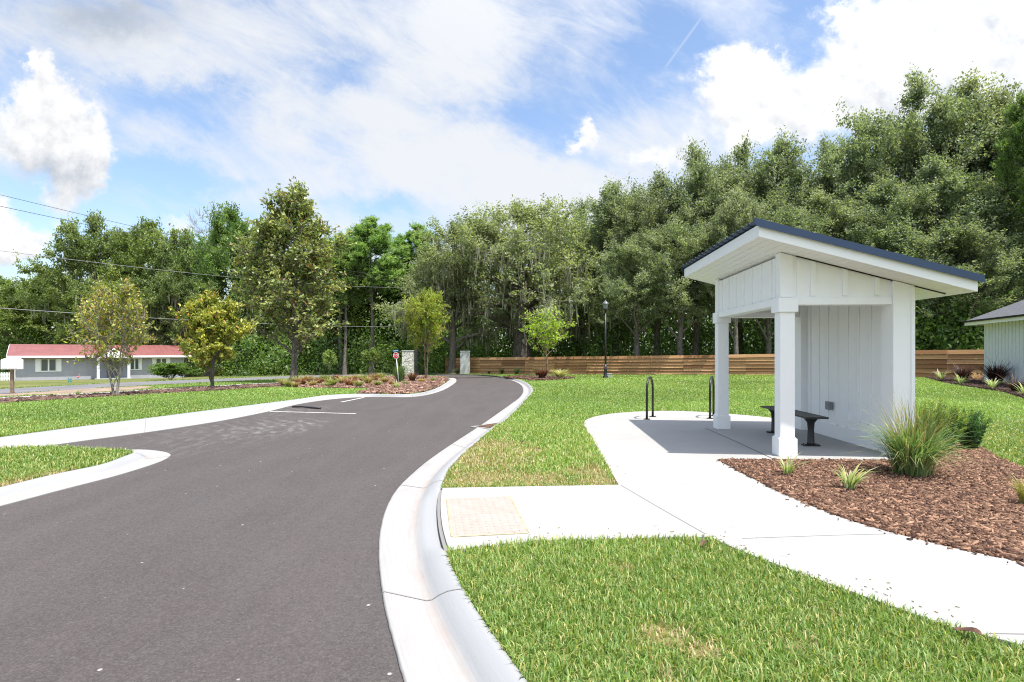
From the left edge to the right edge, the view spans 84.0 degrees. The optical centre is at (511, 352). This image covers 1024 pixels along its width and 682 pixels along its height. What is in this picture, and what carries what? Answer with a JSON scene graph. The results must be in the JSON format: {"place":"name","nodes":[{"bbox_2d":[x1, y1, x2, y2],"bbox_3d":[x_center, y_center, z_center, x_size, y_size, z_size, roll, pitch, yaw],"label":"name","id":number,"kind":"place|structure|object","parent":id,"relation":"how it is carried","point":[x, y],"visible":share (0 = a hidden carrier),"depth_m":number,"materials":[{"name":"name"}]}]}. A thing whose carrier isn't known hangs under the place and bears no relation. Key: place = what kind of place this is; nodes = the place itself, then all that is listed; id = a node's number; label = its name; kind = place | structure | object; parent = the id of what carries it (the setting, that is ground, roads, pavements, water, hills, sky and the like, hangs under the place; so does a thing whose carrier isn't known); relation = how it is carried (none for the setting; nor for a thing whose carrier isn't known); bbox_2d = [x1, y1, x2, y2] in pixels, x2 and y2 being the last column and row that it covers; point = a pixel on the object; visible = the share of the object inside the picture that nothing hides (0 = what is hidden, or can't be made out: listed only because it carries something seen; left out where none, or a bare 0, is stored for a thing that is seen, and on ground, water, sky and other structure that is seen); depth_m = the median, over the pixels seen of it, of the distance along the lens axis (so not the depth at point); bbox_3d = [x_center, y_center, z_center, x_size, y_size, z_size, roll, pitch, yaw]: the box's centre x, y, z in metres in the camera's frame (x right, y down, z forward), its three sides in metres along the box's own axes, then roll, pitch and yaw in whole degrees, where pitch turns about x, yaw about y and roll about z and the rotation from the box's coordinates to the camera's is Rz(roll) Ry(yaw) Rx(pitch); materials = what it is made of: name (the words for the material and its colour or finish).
{"place":"outdoors","nodes":[
{"label":"outdoors","id":0,"kind":"place"},
{"bbox_2d":[0,443,132,486],"bbox_3d":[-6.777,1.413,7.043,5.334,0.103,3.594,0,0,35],"label":"grass","id":1,"kind":"structure","parent":0,"point":[57,458],"depth_m":7.65,"materials":[{"name":"green plant"}]},
{"bbox_2d":[0,386,149,396],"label":"dirt shoulder","id":2,"kind":"object","parent":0,"point":[93,390],"visible":0.69,"depth_m":23.26},
{"bbox_2d":[1,358,22,393],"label":"mailbox","id":3,"kind":"object","parent":2,"relation":"on","point":[11,364],"visible":0.84,"depth_m":21.62,"materials":[{"name":"white wood"}]},
{"bbox_2d":[0,373,390,393],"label":"public road","id":4,"kind":"structure","parent":0,"point":[47,388],"depth_m":31.69,"materials":[{"name":"grey asphalt"}]},
{"bbox_2d":[0,366,400,387],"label":"lawn","id":5,"kind":"structure","parent":0,"point":[5,383],"depth_m":41.34,"materials":[{"name":"green plant"}]},
{"bbox_2d":[0,276,67,373],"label":"broadleaf tree","id":6,"kind":"object","parent":5,"relation":"on","point":[4,282],"visible":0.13,"depth_m":73.69,"materials":[{"name":"green plant"}]},
{"bbox_2d":[0,267,92,344],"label":"broadleaf tree","id":7,"kind":"object","parent":5,"relation":"on","point":[16,303],"visible":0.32,"depth_m":69.44,"materials":[{"name":"green plant"}]},
{"bbox_2d":[12,209,144,342],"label":"broadleaf tree","id":8,"kind":"object","parent":5,"relation":"on","point":[84,249],"visible":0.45,"depth_m":65.41,"materials":[{"name":"green plant"}]},
{"bbox_2d":[21,276,165,344],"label":"broadleaf tree","id":9,"kind":"object","parent":5,"relation":"on","point":[69,302],"visible":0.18,"depth_m":57.17,"materials":[{"name":"green plant"}]},
{"bbox_2d":[6,344,190,380],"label":"ranch house","id":10,"kind":"structure","parent":5,"relation":"on","point":[45,362],"depth_m":48.75,"materials":[{"name":"grey"}]},
{"bbox_2d":[35,358,60,371],"bbox_3d":[-38.494,1.005,47.249,1.683,1.088,0.047,0,0,-39],"label":"window","id":11,"kind":"structure","parent":10,"relation":"in","point":[41,365],"depth_m":47.22,"materials":[{"name":"white paint"}]},
{"bbox_2d":[130,358,141,369],"bbox_3d":[-33.845,0.995,51.015,1.121,1.068,0.047,0,0,-39],"label":"window","id":12,"kind":"structure","parent":10,"relation":"in","point":[135,364],"depth_m":51.11,"materials":[{"name":"white paint"}]},
{"bbox_2d":[85,216,194,344],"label":"broadleaf tree","id":13,"kind":"object","parent":5,"relation":"on","point":[140,253],"visible":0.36,"depth_m":65.03,"materials":[{"name":"green plant"}]},
{"bbox_2d":[114,262,220,344],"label":"broadleaf tree","id":14,"kind":"object","parent":5,"relation":"on","point":[166,289],"visible":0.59,"depth_m":56.50,"materials":[{"name":"green plant"}]},
{"bbox_2d":[143,362,200,379],"bbox_3d":[-25.675,1.323,43.072,3.578,1.479,3.801,0,0,-45],"label":"bush","id":15,"kind":"object","parent":5,"relation":"on","point":[163,369],"visible":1,"depth_m":42.29,"materials":[{"name":"green plant"}]},
{"bbox_2d":[131,230,228,376],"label":"broadleaf tree","id":16,"kind":"object","parent":5,"relation":"on","point":[163,250],"visible":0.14,"depth_m":64.23,"materials":[{"name":"green plant"}]},
{"bbox_2d":[180,204,224,375],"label":"dead tree","id":17,"kind":"object","parent":5,"relation":"on","point":[202,230],"visible":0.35,"depth_m":65.58,"materials":[{"name":"green plant"}]},
{"bbox_2d":[180,200,285,375],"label":"broadleaf tree","id":18,"kind":"object","parent":5,"relation":"on","point":[212,262],"visible":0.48,"depth_m":60.72,"materials":[{"name":"green plant"}]},
{"bbox_2d":[222,242,300,374],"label":"broadleaf tree","id":19,"kind":"object","parent":5,"relation":"on","point":[266,321],"visible":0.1,"depth_m":62.22,"materials":[{"name":"green plant"}]},
{"bbox_2d":[272,265,377,372],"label":"broadleaf tree","id":20,"kind":"object","parent":5,"relation":"on","point":[335,329],"visible":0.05,"depth_m":64.36,"materials":[{"name":"green plant"}]},
{"bbox_2d":[305,300,399,371],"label":"broadleaf tree","id":21,"kind":"object","parent":5,"relation":"on","point":[360,316],"visible":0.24,"depth_m":66.33,"materials":[{"name":"green plant"}]},
{"bbox_2d":[0,288,1023,376],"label":"undergrowth","id":22,"kind":"object","parent":5,"relation":"on","point":[971,337],"visible":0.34,"depth_m":58.20,"materials":[{"name":"green plant"}]},
{"bbox_2d":[0,372,446,436],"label":"lawn","id":23,"kind":"structure","parent":0,"point":[159,405],"depth_m":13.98,"materials":[{"name":"green plant"}]},
{"bbox_2d":[218,176,356,380],"bbox_3d":[-12.990,-4.325,34.383,8.593,12.449,7.850,0,0,33],"label":"magnolia tree","id":24,"kind":"object","parent":23,"relation":"on","point":[282,225],"visible":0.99,"depth_m":33.16,"materials":[{"name":"green plant"}]},
{"bbox_2d":[322,348,337,369],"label":"sapling","id":25,"kind":"object","parent":23,"relation":"on","point":[327,358],"visible":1,"depth_m":48.80,"materials":[{"name":"green plant"}]},
{"bbox_2d":[307,229,369,371],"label":"pine tree","id":26,"kind":"object","parent":23,"relation":"on","point":[339,320],"visible":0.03,"depth_m":61.83,"materials":[{"name":"plant"}]},
{"bbox_2d":[319,245,372,374],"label":"pine tree","id":27,"kind":"object","parent":23,"relation":"on","point":[342,298],"visible":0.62,"depth_m":55.33,"materials":[{"name":"green plant"}]},
{"bbox_2d":[329,215,410,373],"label":"pine tree","id":28,"kind":"object","parent":23,"relation":"on","point":[370,238],"visible":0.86,"depth_m":55.97,"materials":[{"name":"green plant"}]},
{"bbox_2d":[360,347,383,374],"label":"sapling","id":29,"kind":"object","parent":23,"relation":"on","point":[375,356],"visible":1,"depth_m":53.85,"materials":[{"name":"green plant"}]},
{"bbox_2d":[333,280,422,369],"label":"broadleaf tree","id":30,"kind":"object","parent":23,"relation":"on","point":[375,297],"visible":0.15,"depth_m":66.62,"materials":[{"name":"green plant"}]},
{"bbox_2d":[366,252,411,371],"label":"pine tree","id":31,"kind":"object","parent":23,"relation":"on","point":[395,299],"visible":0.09,"depth_m":66.58,"materials":[{"name":"plant"}]},
{"bbox_2d":[401,350,414,374],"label":"gate pillar","id":32,"kind":"structure","parent":23,"relation":"on","point":[408,357],"depth_m":49.58,"materials":[{"name":"stone"}]},
{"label":"mulch bed","id":33,"kind":"structure","parent":23,"relation":"on","visible":0},
{"bbox_2d":[279,375,449,393],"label":"bark mulch","id":34,"kind":"object","parent":33,"relation":"on","point":[417,385],"visible":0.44,"depth_m":26.08,"materials":[{"name":"brown wood"}]},
{"bbox_2d":[392,362,407,381],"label":"ornamental grass","id":35,"kind":"object","parent":33,"relation":"on","point":[401,372],"depth_m":30.82,"materials":[{"name":"green plant"}]},
{"bbox_2d":[394,287,451,378],"bbox_3d":[-5.526,-1.224,36.541,3.344,6.215,3.160,0,0,-42],"label":"crape myrtle","id":36,"kind":"object","parent":33,"relation":"on","point":[430,309],"visible":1,"depth_m":36.20,"materials":[{"name":"green plant"}]},
{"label":"mulch bed","id":37,"kind":"structure","parent":23,"relation":"on","visible":0},
{"bbox_2d":[60,274,159,393],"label":"magnolia tree","id":38,"kind":"object","parent":37,"relation":"on","point":[125,298],"visible":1,"depth_m":19.80,"materials":[{"name":"green plant"}]},
{"bbox_2d":[0,383,285,402],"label":"bark mulch","id":39,"kind":"object","parent":37,"relation":"on","point":[77,396],"visible":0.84,"depth_m":21.11,"materials":[{"name":"brown wood"}]},
{"bbox_2d":[167,290,254,385],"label":"magnolia tree","id":40,"kind":"object","parent":37,"relation":"on","point":[210,319],"visible":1,"depth_m":25.63,"materials":[{"name":"green plant"}]},
{"bbox_2d":[0,376,522,681],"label":"road","id":41,"kind":"structure","parent":0,"point":[244,549],"depth_m":4.44,"materials":[{"name":"grey asphalt"}]},
{"bbox_2d":[0,449,170,506],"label":"kerb","id":42,"kind":"structure","parent":41,"relation":"on","point":[137,459],"depth_m":6.89,"materials":[{"name":"concrete"}]},
{"bbox_2d":[0,378,456,447],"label":"kerb","id":43,"kind":"structure","parent":41,"relation":"on","point":[102,431],"depth_m":12.22,"materials":[{"name":"concrete"}]},
{"bbox_2d":[378,374,532,681],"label":"kerb","id":44,"kind":"structure","parent":41,"relation":"on","point":[439,631],"depth_m":3.55,"materials":[{"name":"concrete"}]},
{"bbox_2d":[437,490,447,551],"bbox_3d":[-0.630,1.466,5.104,0.078,0.020,1.896,0,0,-8],"label":"joint gap","id":45,"kind":"object","parent":44,"relation":"on","point":[442,537],"visible":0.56,"depth_m":4.86,"materials":[{"name":"grey concrete"}]},
{"bbox_2d":[393,219,525,373],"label":"live oak","id":46,"kind":"object","parent":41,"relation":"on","point":[453,340],"visible":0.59,"depth_m":55.45,"materials":[{"name":"green plant"}]},
{"bbox_2d":[418,373,492,377],"bbox_3d":[-8.453,2.120,54.870,6.685,0.563,26.006,0,0,-18],"label":"drive mouth","id":47,"kind":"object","parent":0,"point":[462,376],"visible":0.3,"depth_m":45.87},
{"bbox_2d":[379,219,434,363],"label":"pine tree","id":48,"kind":"object","parent":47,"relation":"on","point":[400,238],"visible":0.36,"depth_m":64.63,"materials":[{"name":"plant"}]},
{"bbox_2d":[415,319,418,373],"bbox_3d":[-9.730,-2.611,57.955,0.420,9.999,0.510,0,0,0],"label":"utility pole","id":49,"kind":"object","parent":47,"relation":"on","point":[416,358],"depth_m":57.83,"materials":[{"name":"grey wood"}]},
{"bbox_2d":[2,308,407,326],"bbox_3d":[-16.012,-2.274,38.640,0.025,0.914,40.291,0,0,18],"label":"overhead wire","id":50,"kind":"object","parent":49,"relation":"attached to","point":[180,319],"visible":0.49,"depth_m":31.25,"materials":[{"name":"black metal"}]},
{"bbox_2d":[0,0,1023,353],"label":"sky","id":51,"kind":"structure","parent":0,"point":[398,112],"materials":[{"name":"blue"}]},
{"bbox_2d":[429,372,1023,681],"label":"lawn","id":52,"kind":"structure","parent":0,"point":[666,631],"depth_m":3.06,"materials":[{"name":"green plant"}]},
{"bbox_2d":[460,351,469,373],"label":"gate pillar","id":53,"kind":"structure","parent":52,"relation":"on","point":[464,362],"depth_m":52.08,"materials":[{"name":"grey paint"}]},
{"bbox_2d":[371,193,633,368],"bbox_3d":[0.755,-7.122,57.962,25.003,18.497,25.532,0,0,35],"label":"live oak","id":54,"kind":"object","parent":52,"relation":"on","point":[544,245],"visible":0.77,"depth_m":53.04,"materials":[{"name":"green plant"}]},
{"bbox_2d":[518,306,578,374],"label":"young tree","id":55,"kind":"object","parent":52,"relation":"on","point":[534,326],"visible":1,"depth_m":43.03,"materials":[{"name":"green plant"}]},
{"bbox_2d":[494,193,674,368],"bbox_3d":[6.827,-8.019,64.226,20.268,20.168,15.619,0,0,40],"label":"live oak","id":56,"kind":"object","parent":52,"relation":"on","point":[582,216],"visible":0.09,"depth_m":62.02,"materials":[{"name":"green plant"}]},
{"bbox_2d":[560,252,648,355],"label":"live oak","id":57,"kind":"object","parent":52,"relation":"on","point":[581,310],"visible":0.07,"depth_m":56.51,"materials":[{"name":"green plant"}]},
{"bbox_2d":[602,300,608,377],"bbox_3d":[6.177,-0.890,37.555,0.500,5.189,0.500,0,0,0],"label":"street lamp","id":58,"kind":"object","parent":52,"relation":"on","point":[605,303],"visible":0.93,"depth_m":37.49,"materials":[{"name":"black metal"}]},
{"bbox_2d":[561,175,674,355],"bbox_3d":[9.949,-7.531,53.819,9.644,18.868,11.962,0,0,27],"label":"oak tree","id":59,"kind":"object","parent":52,"relation":"on","point":[604,216],"visible":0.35,"depth_m":52.54,"materials":[{"name":"green plant"}]},
{"bbox_2d":[591,227,698,355],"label":"oak tree","id":60,"kind":"object","parent":52,"relation":"on","point":[620,255],"visible":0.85,"depth_m":45.58,"materials":[{"name":"green plant"}]},
{"bbox_2d":[599,164,708,355],"bbox_3d":[12.584,-7.482,50.676,11.026,18.627,10.858,0,0,29],"label":"oak tree","id":61,"kind":"object","parent":52,"relation":"on","point":[643,216],"visible":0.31,"depth_m":48.73,"materials":[{"name":"green plant"}]},
{"bbox_2d":[620,201,714,361],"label":"oak tree","id":62,"kind":"object","parent":52,"relation":"on","point":[659,239],"visible":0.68,"depth_m":45.00,"materials":[{"name":"green plant"}]},
{"bbox_2d":[624,136,751,361],"bbox_3d":[15.652,-8.636,50.195,11.310,20.875,11.485,0,0,-3],"label":"oak tree","id":63,"kind":"object","parent":52,"relation":"on","point":[698,169],"visible":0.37,"depth_m":48.01,"materials":[{"name":"green plant"}]},
{"bbox_2d":[664,171,758,354],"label":"oak tree","id":64,"kind":"object","parent":52,"relation":"on","point":[715,199],"visible":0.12,"depth_m":45.78,"materials":[{"name":"green plant"}]},
{"bbox_2d":[445,350,983,376],"bbox_3d":[11.404,0.908,43.634,45.660,2.356,3.405,0,0,33],"label":"wooden fence","id":65,"kind":"object","parent":52,"relation":"on","point":[634,365],"visible":0.52,"depth_m":43.41,"materials":[{"name":"brown wood"}]},
{"bbox_2d":[697,178,772,364],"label":"oak tree","id":66,"kind":"object","parent":52,"relation":"on","point":[740,212],"visible":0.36,"depth_m":42.42,"materials":[{"name":"green plant"}]},
{"bbox_2d":[699,130,811,364],"bbox_3d":[21.189,-9.286,51.558,11.348,22.098,11.523,0,0,30],"label":"oak tree","id":67,"kind":"object","parent":52,"relation":"on","point":[741,156],"visible":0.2,"depth_m":50.25,"materials":[{"name":"green plant"}]},
{"bbox_2d":[732,191,824,357],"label":"oak tree","id":68,"kind":"object","parent":52,"relation":"on","point":[779,217],"visible":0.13,"depth_m":44.27,"materials":[{"name":"green plant"}]},
{"bbox_2d":[746,124,851,227],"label":"oak tree","id":69,"kind":"object","parent":52,"relation":"on","point":[770,171],"visible":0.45,"depth_m":48.65,"materials":[{"name":"green plant"}]},
{"bbox_2d":[769,184,887,250],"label":"oak tree","id":70,"kind":"object","parent":52,"relation":"on","point":[840,213],"visible":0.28,"depth_m":43.36,"materials":[{"name":"green plant"}]},
{"bbox_2d":[795,133,871,213],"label":"oak tree","id":71,"kind":"object","parent":52,"relation":"on","point":[821,179],"visible":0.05,"depth_m":48.85,"materials":[{"name":"green plant"}]},
{"bbox_2d":[796,105,946,234],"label":"oak tree","id":72,"kind":"object","parent":52,"relation":"on","point":[861,159],"visible":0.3,"depth_m":46.15,"materials":[{"name":"green plant"}]},
{"bbox_2d":[804,156,943,257],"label":"oak tree","id":73,"kind":"object","parent":52,"relation":"on","point":[876,180],"visible":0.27,"depth_m":42.64,"materials":[{"name":"green plant"}]},
{"bbox_2d":[842,207,986,335],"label":"oak tree","id":74,"kind":"object","parent":52,"relation":"on","point":[896,235],"visible":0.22,"depth_m":40.12,"materials":[{"name":"green plant"}]},
{"bbox_2d":[829,62,1009,249],"bbox_3d":[32.492,-11.037,46.907,13.133,25.586,13.336,0,0,-32],"label":"oak tree","id":75,"kind":"object","parent":52,"relation":"on","point":[941,111],"visible":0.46,"depth_m":44.53,"materials":[{"name":"green plant"}]},
{"bbox_2d":[850,147,1022,347],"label":"oak tree","id":76,"kind":"object","parent":52,"relation":"on","point":[955,186],"visible":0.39,"depth_m":40.91,"materials":[{"name":"green plant"}]},
{"bbox_2d":[896,61,1023,214],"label":"oak tree","id":77,"kind":"object","parent":52,"relation":"on","point":[973,84],"visible":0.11,"depth_m":44.70,"materials":[{"name":"green plant"}]},
{"bbox_2d":[906,210,1023,368],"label":"oak tree","id":78,"kind":"object","parent":52,"relation":"on","point":[1001,265],"visible":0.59,"depth_m":38.06,"materials":[{"name":"green plant"}]},
{"bbox_2d":[931,172,1023,312],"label":"oak tree","id":79,"kind":"object","parent":52,"relation":"on","point":[999,225],"visible":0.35,"depth_m":39.74,"materials":[{"name":"green plant"}]},
{"bbox_2d":[959,93,1023,298],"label":"oak tree","id":80,"kind":"object","parent":52,"relation":"on","point":[990,147],"visible":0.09,"depth_m":43.39,"materials":[{"name":"green plant"}]},
{"bbox_2d":[962,300,1023,384],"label":"white house","id":81,"kind":"structure","parent":52,"relation":"on","point":[1003,332],"depth_m":26.76,"materials":[{"name":"white wood"}]},
{"bbox_2d":[988,88,1023,229],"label":"pine tree","id":82,"kind":"object","parent":52,"relation":"on","point":[1011,149],"visible":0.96,"depth_m":38.47,"materials":[{"name":"green plant"}]},
{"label":"mulch bed","id":83,"kind":"structure","parent":52,"relation":"on","visible":0},
{"bbox_2d":[503,374,574,380],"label":"bark mulch","id":84,"kind":"object","parent":83,"relation":"on","point":[535,377],"visible":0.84,"depth_m":36.70,"materials":[{"name":"brown wood"}]},
{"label":"mulch bed","id":85,"kind":"structure","parent":52,"relation":"on","visible":0},
{"bbox_2d":[925,376,1023,397],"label":"bark mulch","id":86,"kind":"object","parent":85,"relation":"on","point":[980,383],"visible":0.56,"depth_m":25.75,"materials":[{"name":"brown wood"}]},
{"bbox_2d":[972,354,1016,382],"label":"purple grass","id":87,"kind":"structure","parent":85,"relation":"on","point":[994,373],"depth_m":26.31,"materials":[{"name":"purple plant"}]},
{"bbox_2d":[1004,371,1023,391],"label":"purple grass","id":88,"kind":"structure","parent":85,"relation":"on","point":[1013,387],"depth_m":20.94,"materials":[{"name":"plant"}]},
{"bbox_2d":[441,411,1023,650],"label":"pavement","id":89,"kind":"structure","parent":0,"point":[669,462],"depth_m":4.91,"materials":[{"name":"concrete"}]},
{"bbox_2d":[446,496,528,536],"bbox_3d":[-0.246,1.434,5.073,0.644,0.005,1.195,0,0,-9],"label":"tactile mat","id":90,"kind":"object","parent":89,"relation":"on","point":[484,516],"visible":1,"depth_m":4.96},
{"bbox_2d":[644,376,655,419],"bbox_3d":[3.050,0.976,12.584,0.150,0.923,0.721,0,0,26],"label":"bike rack","id":91,"kind":"object","parent":89,"relation":"on","point":[647,383],"visible":1,"depth_m":12.47,"materials":[{"name":"black metal"}]},
{"bbox_2d":[707,376,714,418],"bbox_3d":[4.474,0.976,12.739,0.150,0.923,0.736,0,0,27],"label":"bike rack","id":92,"kind":"object","parent":89,"relation":"on","point":[713,394],"visible":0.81,"depth_m":12.90,"materials":[{"name":"black metal"}]},
{"bbox_2d":[458,413,973,622],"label":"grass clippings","id":93,"kind":"object","parent":89,"relation":"on","point":[745,548],"depth_m":3.68,"materials":[{"name":"green plant"}]},
{"bbox_2d":[760,406,828,445],"bbox_3d":[4.678,1.204,9.530,0.330,0.467,1.864,0,0,4],"label":"bench","id":94,"kind":"object","parent":89,"relation":"on","point":[811,419],"visible":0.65,"depth_m":8.81,"materials":[{"name":"black metal"}]},
{"bbox_2d":[681,217,984,456],"bbox_3d":[4.722,-0.166,9.387,2.875,3.208,4.092,0,0,3],"label":"bus shelter","id":95,"kind":"object","parent":89,"relation":"on","point":[841,312],"visible":0.91,"depth_m":8.06,"materials":[{"name":"white paint"}]},
{"bbox_2d":[717,443,1023,562],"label":"bark mulch","id":96,"kind":"object","parent":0,"point":[976,506],"visible":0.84,"depth_m":5.67,"materials":[{"name":"brown wood"}]},
{"bbox_2d":[777,453,814,473],"bbox_3d":[3.248,1.312,6.730,0.439,0.303,0.468,0,0,-26],"label":"flax lily","id":97,"kind":"object","parent":96,"relation":"on","point":[787,469],"visible":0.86,"depth_m":6.69,"materials":[{"name":"green plant"}]},
{"bbox_2d":[831,462,878,489],"bbox_3d":[3.562,1.290,5.993,0.521,0.351,0.525,0,0,-43],"label":"flax lily","id":98,"kind":"object","parent":96,"relation":"on","point":[851,481],"visible":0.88,"depth_m":5.95,"materials":[{"name":"green plant"}]},
{"bbox_2d":[841,390,988,476],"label":"clump grass","id":99,"kind":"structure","parent":96,"relation":"on","point":[913,451],"depth_m":6.54,"materials":[{"name":"green plant"}]},
{"bbox_2d":[918,396,968,449],"bbox_3d":[6.311,1.053,8.428,0.724,0.851,0.702,0,0,28],"label":"podocarpus shrub","id":100,"kind":"object","parent":96,"relation":"on","point":[955,419],"visible":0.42,"depth_m":8.29,"materials":[{"name":"green plant"}]},
{"bbox_2d":[955,408,992,447],"bbox_3d":[6.864,1.155,8.530,0.575,0.678,0.542,0,0,-44],"label":"podocarpus shrub","id":101,"kind":"object","parent":96,"relation":"on","point":[975,423],"visible":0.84,"depth_m":8.43,"materials":[{"name":"green plant"}]},
{"bbox_2d":[1003,474,1023,503],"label":"clump grass","id":102,"kind":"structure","parent":96,"relation":"on","point":[1020,494],"depth_m":5.39,"materials":[{"name":"green plant"}]},
{"bbox_2d":[944,357,980,379],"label":"purple grass","id":103,"kind":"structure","parent":0,"point":[963,373],"depth_m":30.21,"materials":[{"name":"purple plant"}]},
{"bbox_3d":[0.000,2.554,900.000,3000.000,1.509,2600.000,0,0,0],"label":"ground","id":104,"kind":"structure","parent":0,"visible":0},
{"bbox_2d":[0,270,1006,371],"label":"woods","id":105,"kind":"object","parent":104,"relation":"on","point":[592,344],"visible":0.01,"depth_m":78.24,"materials":[{"name":"green plant"}]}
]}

